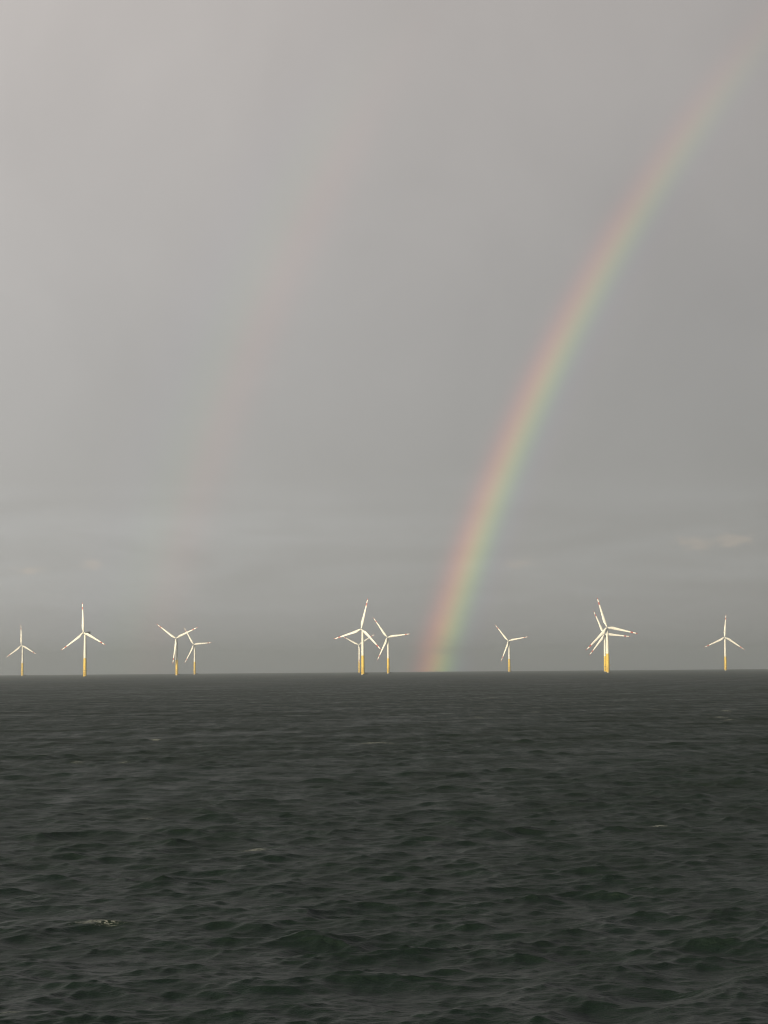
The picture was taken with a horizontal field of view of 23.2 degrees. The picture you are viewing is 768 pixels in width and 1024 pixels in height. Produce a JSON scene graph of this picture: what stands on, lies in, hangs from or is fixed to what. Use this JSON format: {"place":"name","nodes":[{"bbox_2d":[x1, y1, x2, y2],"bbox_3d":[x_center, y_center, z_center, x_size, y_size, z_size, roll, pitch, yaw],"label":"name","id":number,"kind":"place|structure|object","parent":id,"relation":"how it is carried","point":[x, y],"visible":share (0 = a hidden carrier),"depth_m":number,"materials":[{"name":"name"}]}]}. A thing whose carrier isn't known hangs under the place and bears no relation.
{"place":"outdoors","nodes":[
{"label":"outdoors","id":0,"kind":"place"},
{"bbox_2d":[0,669,767,1023],"bbox_3d":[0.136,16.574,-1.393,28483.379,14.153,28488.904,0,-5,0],"label":"sea","id":1,"kind":"structure","parent":0,"point":[518,847],"depth_m":104.80,"materials":[{"name":"liquid"}]},
{"bbox_2d":[7,632,35,675],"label":"wind turbine","id":2,"kind":"object","parent":1,"relation":"in","point":[22,667],"visible":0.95,"depth_m":5406.03,"materials":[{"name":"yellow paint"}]},
{"bbox_2d":[62,603,104,676],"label":"wind turbine","id":3,"kind":"object","parent":1,"relation":"in","point":[85,655],"visible":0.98,"depth_m":3744.71,"materials":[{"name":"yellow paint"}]},
{"bbox_2d":[157,624,196,674],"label":"wind turbine","id":4,"kind":"object","parent":1,"relation":"in","point":[175,645],"visible":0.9,"depth_m":4482.99,"materials":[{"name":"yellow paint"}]},
{"bbox_2d":[184,628,210,674],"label":"wind turbine","id":5,"kind":"object","parent":1,"relation":"in","point":[194,646],"visible":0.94,"depth_m":5504.46,"materials":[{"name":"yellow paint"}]},
{"bbox_2d":[334,599,380,674],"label":"wind turbine","id":6,"kind":"object","parent":1,"relation":"in","point":[363,667],"visible":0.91,"depth_m":3633.70,"materials":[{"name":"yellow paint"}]},
{"bbox_2d":[344,634,374,672],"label":"wind turbine","id":7,"kind":"object","parent":1,"relation":"in","point":[359,669],"visible":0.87,"depth_m":5867.45,"materials":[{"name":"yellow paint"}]},
{"bbox_2d":[374,619,407,673],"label":"wind turbine","id":8,"kind":"object","parent":1,"relation":"in","point":[388,657],"visible":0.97,"depth_m":4567.34,"materials":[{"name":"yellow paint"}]},
{"bbox_2d":[495,625,525,671],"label":"wind turbine","id":9,"kind":"object","parent":1,"relation":"in","point":[508,646],"visible":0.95,"depth_m":5319.92,"materials":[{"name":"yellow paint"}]},
{"bbox_2d":[590,612,629,671],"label":"wind turbine","id":10,"kind":"object","parent":1,"relation":"in","point":[603,636],"visible":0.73,"depth_m":4402.37,"materials":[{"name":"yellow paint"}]},
{"bbox_2d":[586,598,637,672],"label":"wind turbine","id":11,"kind":"object","parent":1,"relation":"in","point":[607,645],"visible":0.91,"depth_m":3652.68,"materials":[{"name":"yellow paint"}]},
{"bbox_2d":[705,616,742,670],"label":"wind turbine","id":12,"kind":"object","parent":1,"relation":"in","point":[725,656],"visible":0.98,"depth_m":4961.38,"materials":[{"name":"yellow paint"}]},
{"bbox_2d":[0,0,767,674],"label":"sky","id":13,"kind":"structure","parent":0,"point":[450,317],"materials":[{"name":"grey"}]}
]}

